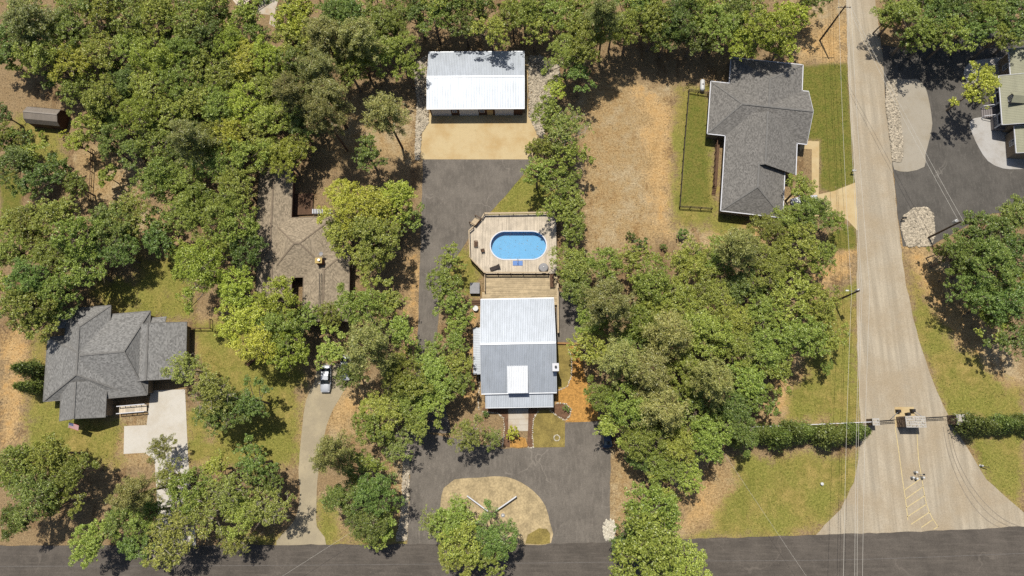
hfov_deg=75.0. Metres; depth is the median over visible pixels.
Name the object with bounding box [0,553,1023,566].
road seam
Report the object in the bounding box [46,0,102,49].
broadleaf tree
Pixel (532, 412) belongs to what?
flower bed
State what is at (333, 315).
broadleaf tree
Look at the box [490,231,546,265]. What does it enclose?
swimming pool
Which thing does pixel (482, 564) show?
broadleaf tree
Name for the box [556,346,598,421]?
bark path
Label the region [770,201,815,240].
broadleaf tree
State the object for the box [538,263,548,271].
covered table
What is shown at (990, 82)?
broadleaf tree
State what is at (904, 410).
gate pad
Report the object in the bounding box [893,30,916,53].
broadleaf tree
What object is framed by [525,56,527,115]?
garage side strip
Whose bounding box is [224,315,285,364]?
broadleaf tree
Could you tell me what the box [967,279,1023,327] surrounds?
broadleaf tree
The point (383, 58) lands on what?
broadleaf tree
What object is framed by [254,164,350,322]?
tan shingle house
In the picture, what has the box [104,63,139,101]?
broadleaf tree
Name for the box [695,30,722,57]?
broadleaf tree
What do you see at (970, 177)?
parking lot
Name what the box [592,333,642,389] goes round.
pine tree
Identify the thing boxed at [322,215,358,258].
broadleaf tree
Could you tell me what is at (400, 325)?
broadleaf tree
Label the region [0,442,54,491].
broadleaf tree
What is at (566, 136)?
broadleaf tree
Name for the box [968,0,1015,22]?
broadleaf tree
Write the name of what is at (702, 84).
propane tank
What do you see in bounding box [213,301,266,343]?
broadleaf tree
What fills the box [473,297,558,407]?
metal roofed house
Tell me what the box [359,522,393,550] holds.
broadleaf tree
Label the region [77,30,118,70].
broadleaf tree
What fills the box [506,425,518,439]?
shrub
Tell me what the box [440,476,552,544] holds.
drive island
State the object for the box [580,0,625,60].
pine tree
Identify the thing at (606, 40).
broadleaf tree
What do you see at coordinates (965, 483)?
tyre track
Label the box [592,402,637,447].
broadleaf tree
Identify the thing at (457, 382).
broadleaf tree
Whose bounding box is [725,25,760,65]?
broadleaf tree
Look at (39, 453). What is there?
broadleaf tree
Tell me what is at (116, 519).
broadleaf tree
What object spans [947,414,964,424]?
gate pier
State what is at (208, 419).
broadleaf tree
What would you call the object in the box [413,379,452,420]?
broadleaf tree
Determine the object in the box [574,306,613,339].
broadleaf tree
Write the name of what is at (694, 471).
broadleaf tree
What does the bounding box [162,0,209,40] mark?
broadleaf tree
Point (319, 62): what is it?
pine tree
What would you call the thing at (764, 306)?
broadleaf tree
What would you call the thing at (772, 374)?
broadleaf tree
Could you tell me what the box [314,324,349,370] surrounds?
broadleaf tree
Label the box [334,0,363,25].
broadleaf tree
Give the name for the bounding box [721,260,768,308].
broadleaf tree
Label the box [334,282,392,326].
broadleaf tree
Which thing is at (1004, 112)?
green roofed house
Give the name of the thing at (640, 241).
shrub
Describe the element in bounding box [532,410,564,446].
lawn panel
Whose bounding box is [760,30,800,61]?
broadleaf tree
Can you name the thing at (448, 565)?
broadleaf tree
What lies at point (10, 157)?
broadleaf tree
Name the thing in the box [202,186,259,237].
broadleaf tree
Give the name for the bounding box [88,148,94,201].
yard fence
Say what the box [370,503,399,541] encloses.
broadleaf tree
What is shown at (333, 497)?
broadleaf tree
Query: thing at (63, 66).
broadleaf tree
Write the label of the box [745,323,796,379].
broadleaf tree
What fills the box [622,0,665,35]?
broadleaf tree
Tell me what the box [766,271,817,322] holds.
broadleaf tree
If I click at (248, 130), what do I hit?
broadleaf tree
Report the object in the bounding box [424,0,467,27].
broadleaf tree
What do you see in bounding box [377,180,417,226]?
broadleaf tree
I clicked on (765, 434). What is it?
conifer
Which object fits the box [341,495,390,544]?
broadleaf tree
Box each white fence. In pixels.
[467,495,487,510]
[496,496,516,509]
[757,422,864,426]
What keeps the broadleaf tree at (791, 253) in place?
on the ground at (628, 204)
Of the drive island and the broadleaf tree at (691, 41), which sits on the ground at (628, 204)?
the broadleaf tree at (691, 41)
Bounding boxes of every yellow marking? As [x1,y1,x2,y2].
[895,428,907,519]
[917,434,937,525]
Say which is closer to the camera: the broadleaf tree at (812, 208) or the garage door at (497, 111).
the broadleaf tree at (812, 208)
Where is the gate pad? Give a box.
[895,407,914,426]
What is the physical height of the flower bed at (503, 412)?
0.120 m
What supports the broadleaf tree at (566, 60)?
on the ground at (628, 204)
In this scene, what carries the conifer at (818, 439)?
on the ground at (628, 204)
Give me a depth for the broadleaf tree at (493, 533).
105.07 m
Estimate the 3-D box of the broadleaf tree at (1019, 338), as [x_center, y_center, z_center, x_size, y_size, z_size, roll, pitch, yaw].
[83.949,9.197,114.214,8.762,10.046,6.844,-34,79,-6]
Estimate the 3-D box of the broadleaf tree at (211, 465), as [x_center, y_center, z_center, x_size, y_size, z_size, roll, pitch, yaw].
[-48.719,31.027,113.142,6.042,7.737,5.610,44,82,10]
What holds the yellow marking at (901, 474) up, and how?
on the entrance road at (893, 371)
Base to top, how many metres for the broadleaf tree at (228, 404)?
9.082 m
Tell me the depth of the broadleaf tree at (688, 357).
108.72 m
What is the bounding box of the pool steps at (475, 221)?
[469,215,481,225]
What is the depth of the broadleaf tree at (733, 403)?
108.92 m
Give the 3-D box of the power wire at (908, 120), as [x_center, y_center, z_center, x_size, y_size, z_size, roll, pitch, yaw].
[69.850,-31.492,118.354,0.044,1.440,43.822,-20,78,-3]
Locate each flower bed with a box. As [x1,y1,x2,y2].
[483,407,509,446]
[527,408,538,446]
[552,403,569,419]
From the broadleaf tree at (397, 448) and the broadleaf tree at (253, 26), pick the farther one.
the broadleaf tree at (253, 26)
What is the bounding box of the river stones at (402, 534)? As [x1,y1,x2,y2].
[395,431,409,540]
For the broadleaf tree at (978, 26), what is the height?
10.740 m
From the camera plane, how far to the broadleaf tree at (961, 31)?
122.27 m
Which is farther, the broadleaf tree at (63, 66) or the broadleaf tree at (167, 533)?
the broadleaf tree at (63, 66)
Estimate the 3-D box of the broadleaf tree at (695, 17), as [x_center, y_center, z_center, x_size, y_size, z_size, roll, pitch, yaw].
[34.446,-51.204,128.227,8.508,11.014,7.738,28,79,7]
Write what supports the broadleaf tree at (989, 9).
on the ground at (628, 204)
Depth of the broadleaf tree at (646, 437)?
107.03 m
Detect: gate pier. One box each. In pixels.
[866,418,879,424]
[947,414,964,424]
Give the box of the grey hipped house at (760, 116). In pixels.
[706,57,813,218]
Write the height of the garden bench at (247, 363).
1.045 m
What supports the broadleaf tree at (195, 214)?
on the ground at (628, 204)
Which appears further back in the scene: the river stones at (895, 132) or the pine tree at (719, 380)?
the river stones at (895, 132)
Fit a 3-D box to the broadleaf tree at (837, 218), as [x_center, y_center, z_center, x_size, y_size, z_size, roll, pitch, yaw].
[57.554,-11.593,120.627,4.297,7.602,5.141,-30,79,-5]
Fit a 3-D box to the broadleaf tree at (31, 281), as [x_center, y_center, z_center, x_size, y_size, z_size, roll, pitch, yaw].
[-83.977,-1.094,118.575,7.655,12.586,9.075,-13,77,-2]
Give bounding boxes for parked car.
[319,365,331,392]
[340,355,350,380]
[600,422,612,447]
[790,195,817,207]
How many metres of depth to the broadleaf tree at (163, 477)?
109.95 m
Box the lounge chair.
[490,264,499,270]
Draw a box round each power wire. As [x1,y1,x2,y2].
[839,24,851,292]
[843,293,851,575]
[846,5,859,279]
[848,19,861,282]
[849,10,958,220]
[851,7,963,221]
[851,11,869,286]
[855,311,859,501]
[857,306,861,528]
[862,298,869,575]
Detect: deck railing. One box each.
[468,226,473,256]
[484,211,553,214]
[485,272,548,273]
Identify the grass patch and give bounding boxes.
[525,528,549,544]
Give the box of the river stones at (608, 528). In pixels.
[602,518,616,540]
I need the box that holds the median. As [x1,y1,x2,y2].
[887,79,931,171]
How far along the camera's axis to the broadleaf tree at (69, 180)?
122.04 m
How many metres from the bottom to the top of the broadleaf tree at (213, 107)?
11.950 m
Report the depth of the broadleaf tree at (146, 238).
118.09 m
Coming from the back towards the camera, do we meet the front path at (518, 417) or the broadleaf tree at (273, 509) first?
the front path at (518, 417)
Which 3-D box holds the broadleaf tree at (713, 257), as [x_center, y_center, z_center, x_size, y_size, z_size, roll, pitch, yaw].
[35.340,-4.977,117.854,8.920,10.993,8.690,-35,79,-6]
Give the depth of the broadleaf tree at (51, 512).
108.62 m
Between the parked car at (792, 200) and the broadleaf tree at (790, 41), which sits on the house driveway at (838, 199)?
the parked car at (792, 200)
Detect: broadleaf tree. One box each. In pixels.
[0,19,38,64]
[0,102,23,127]
[0,119,32,152]
[0,144,45,187]
[0,205,32,238]
[0,225,33,267]
[0,284,59,333]
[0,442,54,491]
[0,501,48,541]
[2,256,62,298]
[6,465,75,530]
[10,203,56,246]
[11,28,75,80]
[16,153,70,197]
[18,193,85,235]
[23,431,87,476]
[24,300,59,343]
[28,237,82,281]
[35,262,85,307]
[39,486,89,520]
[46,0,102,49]
[46,40,92,83]
[48,215,105,263]
[48,450,102,497]
[55,78,95,116]
[55,244,112,290]
[61,170,95,197]
[63,130,93,154]
[67,519,120,569]
[71,112,116,142]
[77,0,125,32]
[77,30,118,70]
[79,73,131,124]
[86,200,138,253]
[90,133,131,161]
[91,233,141,267]
[99,109,141,153]
[102,189,151,236]
[103,504,143,542]
[104,0,155,44]
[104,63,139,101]
[105,29,149,67]
[116,529,157,564]
[117,137,154,170]
[118,92,158,141]
[126,487,175,540]
[127,33,192,83]
[127,68,174,107]
[127,154,178,199]
[133,127,176,165]
[137,0,177,40]
[141,223,174,258]
[141,528,193,571]
[143,92,191,132]
[145,433,176,465]
[145,502,215,560]
[150,63,201,102]
[152,455,185,491]
[153,166,189,206]
[157,36,202,75]
[159,351,211,385]
[161,141,192,167]
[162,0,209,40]
[163,188,213,241]
[163,465,214,521]
[166,85,212,120]
[169,154,204,195]
[170,235,228,314]
[176,488,233,539]
[179,183,222,216]
[185,47,217,85]
[186,19,226,57]
[187,120,226,156]
[188,146,235,182]
[188,368,237,416]
[192,399,234,437]
[193,232,237,268]
[198,447,232,486]
[199,84,244,130]
[201,471,256,513]
[202,0,230,25]
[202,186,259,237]
[203,57,244,92]
[205,384,251,428]
[210,22,248,61]
[210,265,255,309]
[212,117,249,156]
[212,204,259,247]
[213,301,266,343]
[214,163,258,203]
[215,529,258,556]
[219,485,261,542]
[222,138,269,171]
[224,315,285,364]
[225,79,267,126]
[226,37,271,82]
[228,0,264,31]
[228,374,273,422]
[229,232,268,274]
[232,433,279,485]
[238,20,270,44]
[238,111,270,149]
[244,485,296,526]
[245,67,282,107]
[247,136,280,173]
[249,34,292,76]
[250,468,283,495]
[252,100,291,139]
[253,275,300,322]
[254,308,302,349]
[260,136,307,182]
[266,323,309,372]
[270,3,309,49]
[270,22,310,55]
[270,38,307,81]
[283,107,320,143]
[284,0,320,29]
[284,301,321,337]
[285,133,316,160]
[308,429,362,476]
[313,301,341,332]
[314,0,365,25]
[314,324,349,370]
[316,178,363,223]
[319,480,367,514]
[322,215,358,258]
[333,42,366,91]
[333,362,370,390]
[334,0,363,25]
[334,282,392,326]
[340,185,391,236]
[341,447,388,490]
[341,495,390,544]
[344,210,402,264]
[348,243,391,283]
[350,132,387,171]
[350,408,392,446]
[350,471,407,516]
[355,0,399,41]
[358,390,402,440]
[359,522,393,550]
[361,275,409,327]
[362,35,395,78]
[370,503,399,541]
[376,0,412,35]
[376,309,418,347]
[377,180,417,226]
[377,346,425,396]
[380,30,420,73]
[380,420,412,466]
[385,385,423,424]
[390,55,426,88]
[390,201,424,233]
[391,367,435,402]
[394,400,443,444]
[400,0,438,39]
[405,332,447,362]
[413,347,453,402]
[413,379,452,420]
[414,0,459,43]
[418,504,451,538]
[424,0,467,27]
[425,266,463,300]
[426,492,474,545]
[432,287,475,320]
[432,325,470,355]
[434,241,466,271]
[437,513,487,570]
[437,537,476,575]
[440,367,476,400]
[441,348,473,375]
[444,308,469,333]
[445,0,483,29]
[446,12,479,47]
[447,413,487,452]
[462,0,501,34]
[468,15,509,50]
[468,542,509,575]
[472,498,519,562]
[482,426,501,452]
[496,0,531,40]
[502,0,543,36]
[517,14,553,51]
[520,156,556,188]
[524,129,563,159]
[530,5,551,37]
[530,93,561,136]
[536,193,570,227]
[539,0,575,34]
[539,164,581,202]
[541,33,585,78]
[543,74,565,102]
[543,104,595,153]
[546,245,595,283]
[552,18,581,39]
[553,142,595,174]
[557,186,585,223]
[559,267,598,309]
[560,57,596,96]
[561,215,585,246]
[565,0,594,31]
[566,331,607,364]
[567,11,606,68]
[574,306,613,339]
[582,246,622,279]
[583,375,623,415]
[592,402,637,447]
[593,15,629,52]
[605,381,650,427]
[606,300,661,340]
[607,504,681,575]
[609,517,645,564]
[610,5,653,53]
[611,326,655,359]
[612,0,650,27]
[617,240,658,281]
[621,422,668,461]
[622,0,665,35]
[622,481,682,542]
[624,445,656,472]
[629,253,673,305]
[632,283,678,314]
[637,0,683,46]
[637,16,674,51]
[640,446,684,486]
[640,536,712,575]
[647,471,681,505]
[648,22,684,57]
[649,274,701,320]
[656,420,696,463]
[657,0,700,38]
[663,344,702,397]
[664,233,715,283]
[675,457,705,495]
[676,18,716,57]
[677,378,721,431]
[683,0,720,27]
[683,308,736,360]
[688,234,737,278]
[690,259,734,318]
[690,410,734,466]
[691,2,743,54]
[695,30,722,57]
[709,0,751,40]
[709,323,756,379]
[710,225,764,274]
[715,291,754,338]
[716,385,753,424]
[720,413,758,457]
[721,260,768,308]
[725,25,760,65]
[725,356,766,402]
[735,0,763,27]
[739,289,786,329]
[741,10,800,58]
[743,383,781,416]
[745,241,789,296]
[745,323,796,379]
[746,212,787,254]
[757,354,793,395]
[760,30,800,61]
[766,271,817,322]
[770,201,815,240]
[773,0,811,28]
[773,222,819,272]
[774,314,832,358]
[784,171,817,205]
[792,193,836,232]
[796,0,823,19]
[797,281,842,330]
[803,238,837,279]
[814,321,852,357]
[818,207,846,233]
[818,359,833,375]
[869,0,922,36]
[872,8,901,33]
[890,6,943,56]
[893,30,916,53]
[908,17,952,58]
[916,0,948,11]
[916,0,961,37]
[925,12,977,60]
[925,240,951,262]
[929,227,982,275]
[932,0,968,16]
[935,0,984,34]
[941,265,996,313]
[945,61,1001,111]
[948,10,998,56]
[951,232,1022,291]
[955,210,1015,251]
[956,0,1006,39]
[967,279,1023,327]
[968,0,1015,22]
[972,20,1023,58]
[972,63,997,86]
[981,0,1023,40]
[982,313,1023,360]
[985,194,1023,231]
[993,18,1023,54]
[1000,231,1023,272]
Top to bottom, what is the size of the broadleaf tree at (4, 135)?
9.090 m
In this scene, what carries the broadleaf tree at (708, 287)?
on the ground at (628, 204)
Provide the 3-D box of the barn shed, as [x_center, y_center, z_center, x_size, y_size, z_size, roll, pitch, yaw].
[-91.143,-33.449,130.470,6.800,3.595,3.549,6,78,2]
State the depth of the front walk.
127.31 m
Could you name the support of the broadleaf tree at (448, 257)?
on the ground at (628, 204)
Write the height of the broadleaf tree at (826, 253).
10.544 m
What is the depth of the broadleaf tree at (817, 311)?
110.60 m
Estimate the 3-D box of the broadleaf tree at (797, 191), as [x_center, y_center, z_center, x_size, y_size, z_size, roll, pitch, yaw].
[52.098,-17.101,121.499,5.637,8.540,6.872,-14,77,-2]
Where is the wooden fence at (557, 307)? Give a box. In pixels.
[557,283,558,332]
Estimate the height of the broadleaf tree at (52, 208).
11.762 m
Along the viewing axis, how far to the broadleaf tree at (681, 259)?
113.08 m
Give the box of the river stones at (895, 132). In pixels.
[885,80,903,162]
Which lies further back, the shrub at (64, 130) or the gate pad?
the shrub at (64, 130)
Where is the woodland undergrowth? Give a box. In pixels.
[0,0,1023,441]
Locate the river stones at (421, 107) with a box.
[413,55,428,159]
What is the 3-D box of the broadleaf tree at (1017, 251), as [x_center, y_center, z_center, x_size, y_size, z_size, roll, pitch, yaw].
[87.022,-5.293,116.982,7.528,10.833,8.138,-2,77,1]
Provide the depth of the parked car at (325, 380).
118.82 m
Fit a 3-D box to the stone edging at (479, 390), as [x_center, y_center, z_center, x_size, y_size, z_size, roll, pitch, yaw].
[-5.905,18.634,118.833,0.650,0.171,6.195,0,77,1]
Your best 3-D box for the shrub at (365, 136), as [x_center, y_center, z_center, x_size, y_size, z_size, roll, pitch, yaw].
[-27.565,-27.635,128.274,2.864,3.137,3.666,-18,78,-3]
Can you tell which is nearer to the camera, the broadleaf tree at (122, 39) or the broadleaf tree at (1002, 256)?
the broadleaf tree at (1002, 256)
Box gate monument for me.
[896,416,926,427]
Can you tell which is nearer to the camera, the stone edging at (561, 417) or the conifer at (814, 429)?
the conifer at (814, 429)
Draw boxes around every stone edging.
[477,375,480,409]
[482,411,504,447]
[532,411,538,447]
[550,402,571,420]
[557,349,572,390]
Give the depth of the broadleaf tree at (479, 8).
126.23 m
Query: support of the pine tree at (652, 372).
on the ground at (628, 204)
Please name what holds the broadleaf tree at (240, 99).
on the ground at (628, 204)
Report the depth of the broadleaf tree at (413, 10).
125.34 m
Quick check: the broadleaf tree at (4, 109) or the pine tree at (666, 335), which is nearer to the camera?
the pine tree at (666, 335)
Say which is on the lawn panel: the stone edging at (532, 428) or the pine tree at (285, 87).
the stone edging at (532, 428)
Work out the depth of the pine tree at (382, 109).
114.35 m
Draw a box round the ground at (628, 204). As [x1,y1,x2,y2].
[0,0,1023,545]
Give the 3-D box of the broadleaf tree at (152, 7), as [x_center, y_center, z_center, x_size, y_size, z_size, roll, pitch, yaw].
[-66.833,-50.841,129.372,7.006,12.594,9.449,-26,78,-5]
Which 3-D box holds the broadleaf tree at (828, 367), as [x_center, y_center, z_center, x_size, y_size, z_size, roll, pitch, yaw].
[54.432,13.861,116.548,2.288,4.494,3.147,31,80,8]
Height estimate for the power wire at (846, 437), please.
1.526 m
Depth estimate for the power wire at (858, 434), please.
107.34 m
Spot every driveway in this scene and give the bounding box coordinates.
[124,389,195,544]
[276,363,350,544]
[407,421,610,543]
[413,158,533,432]
[555,291,580,341]
[784,183,856,228]
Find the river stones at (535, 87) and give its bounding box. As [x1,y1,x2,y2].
[527,54,560,138]
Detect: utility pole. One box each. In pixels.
[819,5,850,40]
[835,289,859,301]
[927,219,961,237]
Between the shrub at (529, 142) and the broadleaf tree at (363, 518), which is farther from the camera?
the shrub at (529, 142)
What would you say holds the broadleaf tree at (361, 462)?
on the ground at (628, 204)
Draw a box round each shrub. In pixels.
[38,130,45,139]
[59,129,68,137]
[254,443,264,454]
[360,135,376,149]
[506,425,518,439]
[525,141,537,153]
[562,405,570,412]
[625,231,637,239]
[631,237,647,249]
[676,228,688,238]
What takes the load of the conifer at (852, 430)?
on the ground at (628, 204)
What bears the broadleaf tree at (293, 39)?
on the ground at (628, 204)
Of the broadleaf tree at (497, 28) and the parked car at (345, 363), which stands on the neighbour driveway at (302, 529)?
the parked car at (345, 363)
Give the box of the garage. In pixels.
[427,51,524,115]
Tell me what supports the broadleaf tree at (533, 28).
on the ground at (628, 204)
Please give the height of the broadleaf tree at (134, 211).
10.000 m
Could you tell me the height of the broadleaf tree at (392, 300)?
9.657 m
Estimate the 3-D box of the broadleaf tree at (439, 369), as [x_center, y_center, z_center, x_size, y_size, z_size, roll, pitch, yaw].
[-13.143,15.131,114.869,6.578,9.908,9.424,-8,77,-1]
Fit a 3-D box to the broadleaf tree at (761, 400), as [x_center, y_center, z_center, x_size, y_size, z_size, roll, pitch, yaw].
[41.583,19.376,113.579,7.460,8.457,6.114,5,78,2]
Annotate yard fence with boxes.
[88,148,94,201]
[189,319,211,328]
[679,89,712,209]
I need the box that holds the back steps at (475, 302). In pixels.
[471,300,480,304]
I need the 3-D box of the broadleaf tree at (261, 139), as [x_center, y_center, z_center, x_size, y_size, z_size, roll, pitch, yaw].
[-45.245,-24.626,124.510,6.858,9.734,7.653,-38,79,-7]
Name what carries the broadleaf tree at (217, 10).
on the ground at (628, 204)
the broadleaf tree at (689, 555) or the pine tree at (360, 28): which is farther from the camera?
the pine tree at (360, 28)
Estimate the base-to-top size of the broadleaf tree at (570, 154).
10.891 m
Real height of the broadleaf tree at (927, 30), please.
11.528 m
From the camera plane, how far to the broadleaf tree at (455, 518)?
106.52 m
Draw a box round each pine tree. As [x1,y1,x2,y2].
[0,0,62,47]
[103,472,165,517]
[164,118,221,168]
[270,69,314,124]
[292,47,345,107]
[299,15,348,76]
[302,94,348,151]
[303,71,355,128]
[335,15,389,80]
[341,320,396,374]
[359,89,411,148]
[577,270,639,332]
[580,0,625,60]
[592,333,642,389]
[619,343,675,399]
[629,383,692,436]
[638,308,696,358]
[683,351,734,412]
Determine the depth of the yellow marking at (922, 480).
114.13 m
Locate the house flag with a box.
[68,422,78,430]
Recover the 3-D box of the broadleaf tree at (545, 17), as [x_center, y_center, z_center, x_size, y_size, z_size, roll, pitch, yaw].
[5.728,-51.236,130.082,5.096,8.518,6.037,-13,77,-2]
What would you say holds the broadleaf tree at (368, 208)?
on the ground at (628, 204)
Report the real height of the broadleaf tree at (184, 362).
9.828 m
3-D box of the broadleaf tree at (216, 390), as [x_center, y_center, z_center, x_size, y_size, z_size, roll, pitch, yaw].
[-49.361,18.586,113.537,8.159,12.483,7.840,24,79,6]
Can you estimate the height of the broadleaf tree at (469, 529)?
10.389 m
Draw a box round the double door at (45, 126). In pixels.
[39,124,53,128]
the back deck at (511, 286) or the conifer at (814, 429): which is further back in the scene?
the back deck at (511, 286)
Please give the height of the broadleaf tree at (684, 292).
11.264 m
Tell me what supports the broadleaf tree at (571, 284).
on the ground at (628, 204)
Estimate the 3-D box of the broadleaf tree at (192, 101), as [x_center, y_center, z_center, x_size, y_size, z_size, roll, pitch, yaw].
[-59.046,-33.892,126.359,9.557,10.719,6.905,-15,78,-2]
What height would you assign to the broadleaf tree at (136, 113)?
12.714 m
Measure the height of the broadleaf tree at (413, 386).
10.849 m
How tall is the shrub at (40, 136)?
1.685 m
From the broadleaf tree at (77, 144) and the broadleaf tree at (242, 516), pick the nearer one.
the broadleaf tree at (242, 516)
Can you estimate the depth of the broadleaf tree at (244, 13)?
126.24 m
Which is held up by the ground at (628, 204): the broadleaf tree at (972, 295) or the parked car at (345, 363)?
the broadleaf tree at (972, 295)
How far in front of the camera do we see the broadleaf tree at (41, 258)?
116.71 m
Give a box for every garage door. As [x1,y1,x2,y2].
[431,110,451,115]
[459,109,478,114]
[495,109,513,114]
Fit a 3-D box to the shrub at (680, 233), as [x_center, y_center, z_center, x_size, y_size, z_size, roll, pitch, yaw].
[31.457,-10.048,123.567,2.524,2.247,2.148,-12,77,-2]
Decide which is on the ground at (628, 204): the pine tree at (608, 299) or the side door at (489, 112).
the pine tree at (608, 299)
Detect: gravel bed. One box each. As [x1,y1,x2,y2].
[963,57,1002,83]
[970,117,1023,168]
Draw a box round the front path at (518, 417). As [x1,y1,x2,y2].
[508,408,528,430]
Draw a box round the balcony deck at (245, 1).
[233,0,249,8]
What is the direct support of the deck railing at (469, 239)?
on the pool deck at (521, 222)
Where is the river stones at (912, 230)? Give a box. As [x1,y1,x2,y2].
[900,207,935,247]
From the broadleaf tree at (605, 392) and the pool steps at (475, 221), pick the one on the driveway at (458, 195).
the pool steps at (475, 221)
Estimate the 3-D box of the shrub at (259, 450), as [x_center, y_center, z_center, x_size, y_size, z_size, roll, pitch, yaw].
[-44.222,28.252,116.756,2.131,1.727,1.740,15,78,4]
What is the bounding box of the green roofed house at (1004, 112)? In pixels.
[980,47,1023,158]
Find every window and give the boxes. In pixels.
[1002,62,1007,70]
[1009,139,1013,146]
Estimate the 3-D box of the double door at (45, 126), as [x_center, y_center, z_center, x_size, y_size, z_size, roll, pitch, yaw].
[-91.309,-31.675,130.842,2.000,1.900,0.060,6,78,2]
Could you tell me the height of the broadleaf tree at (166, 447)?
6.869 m
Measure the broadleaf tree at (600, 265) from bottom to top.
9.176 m
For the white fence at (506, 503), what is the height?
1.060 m
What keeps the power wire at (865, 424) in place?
attached to the utility pole at (856, 291)
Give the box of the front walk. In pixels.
[799,141,818,194]
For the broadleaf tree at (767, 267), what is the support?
on the ground at (628, 204)
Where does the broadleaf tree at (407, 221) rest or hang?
on the ground at (628, 204)
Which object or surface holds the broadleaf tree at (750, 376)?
on the ground at (628, 204)
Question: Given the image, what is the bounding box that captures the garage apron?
[420,113,537,158]
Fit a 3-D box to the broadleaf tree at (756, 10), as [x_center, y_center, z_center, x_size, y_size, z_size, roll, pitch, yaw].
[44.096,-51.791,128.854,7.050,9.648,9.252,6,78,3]
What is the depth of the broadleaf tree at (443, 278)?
115.50 m
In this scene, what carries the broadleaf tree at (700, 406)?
on the ground at (628, 204)
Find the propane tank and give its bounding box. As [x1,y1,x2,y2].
[700,79,704,90]
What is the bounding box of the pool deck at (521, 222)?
[470,214,556,274]
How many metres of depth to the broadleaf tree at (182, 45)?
123.39 m
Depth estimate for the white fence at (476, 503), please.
113.86 m
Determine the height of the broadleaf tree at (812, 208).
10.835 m
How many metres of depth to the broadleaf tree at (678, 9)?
122.30 m
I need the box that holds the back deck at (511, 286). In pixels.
[482,275,557,305]
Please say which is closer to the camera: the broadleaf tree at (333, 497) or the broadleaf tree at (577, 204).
the broadleaf tree at (333, 497)
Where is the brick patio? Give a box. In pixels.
[256,0,277,25]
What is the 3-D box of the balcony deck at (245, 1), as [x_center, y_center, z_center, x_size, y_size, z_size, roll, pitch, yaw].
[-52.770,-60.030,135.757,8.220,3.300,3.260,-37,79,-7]
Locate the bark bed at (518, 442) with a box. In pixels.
[510,436,527,447]
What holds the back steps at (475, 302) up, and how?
on the ground at (628, 204)
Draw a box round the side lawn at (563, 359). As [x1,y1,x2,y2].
[556,345,571,388]
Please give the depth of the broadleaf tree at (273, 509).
107.12 m
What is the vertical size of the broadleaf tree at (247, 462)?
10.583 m
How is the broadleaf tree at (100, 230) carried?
on the ground at (628, 204)
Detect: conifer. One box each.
[9,358,44,380]
[11,378,43,397]
[728,433,745,451]
[752,420,772,446]
[759,423,777,442]
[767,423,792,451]
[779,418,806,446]
[792,419,813,444]
[803,420,817,438]
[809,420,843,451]
[810,431,825,443]
[825,422,851,447]
[836,421,864,445]
[845,419,872,441]
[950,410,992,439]
[968,417,997,435]
[984,417,1003,435]
[986,412,1020,435]
[993,412,1023,434]
[1010,412,1023,431]
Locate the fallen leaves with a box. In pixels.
[0,0,1023,544]
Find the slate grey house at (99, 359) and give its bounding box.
[43,305,190,420]
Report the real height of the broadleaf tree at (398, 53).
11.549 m
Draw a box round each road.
[0,526,1023,575]
[816,0,1023,534]
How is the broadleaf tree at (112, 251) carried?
on the ground at (628, 204)
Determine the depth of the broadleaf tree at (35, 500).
106.04 m
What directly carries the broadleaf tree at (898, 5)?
on the ground at (628, 204)
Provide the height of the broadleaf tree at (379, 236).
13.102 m
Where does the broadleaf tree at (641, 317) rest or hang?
on the ground at (628, 204)
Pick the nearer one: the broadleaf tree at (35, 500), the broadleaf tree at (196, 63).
the broadleaf tree at (35, 500)
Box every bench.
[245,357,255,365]
[550,273,553,286]
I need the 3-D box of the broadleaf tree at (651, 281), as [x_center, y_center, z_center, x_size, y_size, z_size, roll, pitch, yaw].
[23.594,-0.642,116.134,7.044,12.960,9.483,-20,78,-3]
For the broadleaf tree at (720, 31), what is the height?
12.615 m
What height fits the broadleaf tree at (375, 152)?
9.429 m
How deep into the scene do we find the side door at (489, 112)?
129.44 m
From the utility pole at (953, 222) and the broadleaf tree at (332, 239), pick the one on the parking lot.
the utility pole at (953, 222)
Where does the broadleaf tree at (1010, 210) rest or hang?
on the ground at (628, 204)
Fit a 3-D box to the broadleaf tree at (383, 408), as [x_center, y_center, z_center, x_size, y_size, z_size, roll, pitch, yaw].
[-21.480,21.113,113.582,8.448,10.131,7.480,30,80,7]
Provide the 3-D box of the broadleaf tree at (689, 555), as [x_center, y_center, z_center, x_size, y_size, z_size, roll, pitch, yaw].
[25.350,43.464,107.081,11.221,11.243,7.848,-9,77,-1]
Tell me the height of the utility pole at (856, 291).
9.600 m
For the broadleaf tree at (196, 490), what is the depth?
107.21 m
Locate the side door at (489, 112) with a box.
[487,110,492,114]
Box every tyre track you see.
[943,427,999,527]
[947,428,1009,526]
[950,427,1017,525]
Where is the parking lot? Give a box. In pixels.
[882,31,1023,246]
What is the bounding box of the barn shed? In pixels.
[23,107,70,129]
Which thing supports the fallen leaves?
on the ground at (628, 204)
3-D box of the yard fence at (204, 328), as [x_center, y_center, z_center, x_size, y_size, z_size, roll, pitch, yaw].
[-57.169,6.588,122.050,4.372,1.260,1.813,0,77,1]
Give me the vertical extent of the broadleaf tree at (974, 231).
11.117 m
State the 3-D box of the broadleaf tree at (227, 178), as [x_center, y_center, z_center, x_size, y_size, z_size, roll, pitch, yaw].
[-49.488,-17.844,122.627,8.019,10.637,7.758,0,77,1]
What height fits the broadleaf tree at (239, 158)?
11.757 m
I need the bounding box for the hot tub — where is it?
[470,283,479,293]
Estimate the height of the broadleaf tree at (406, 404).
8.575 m

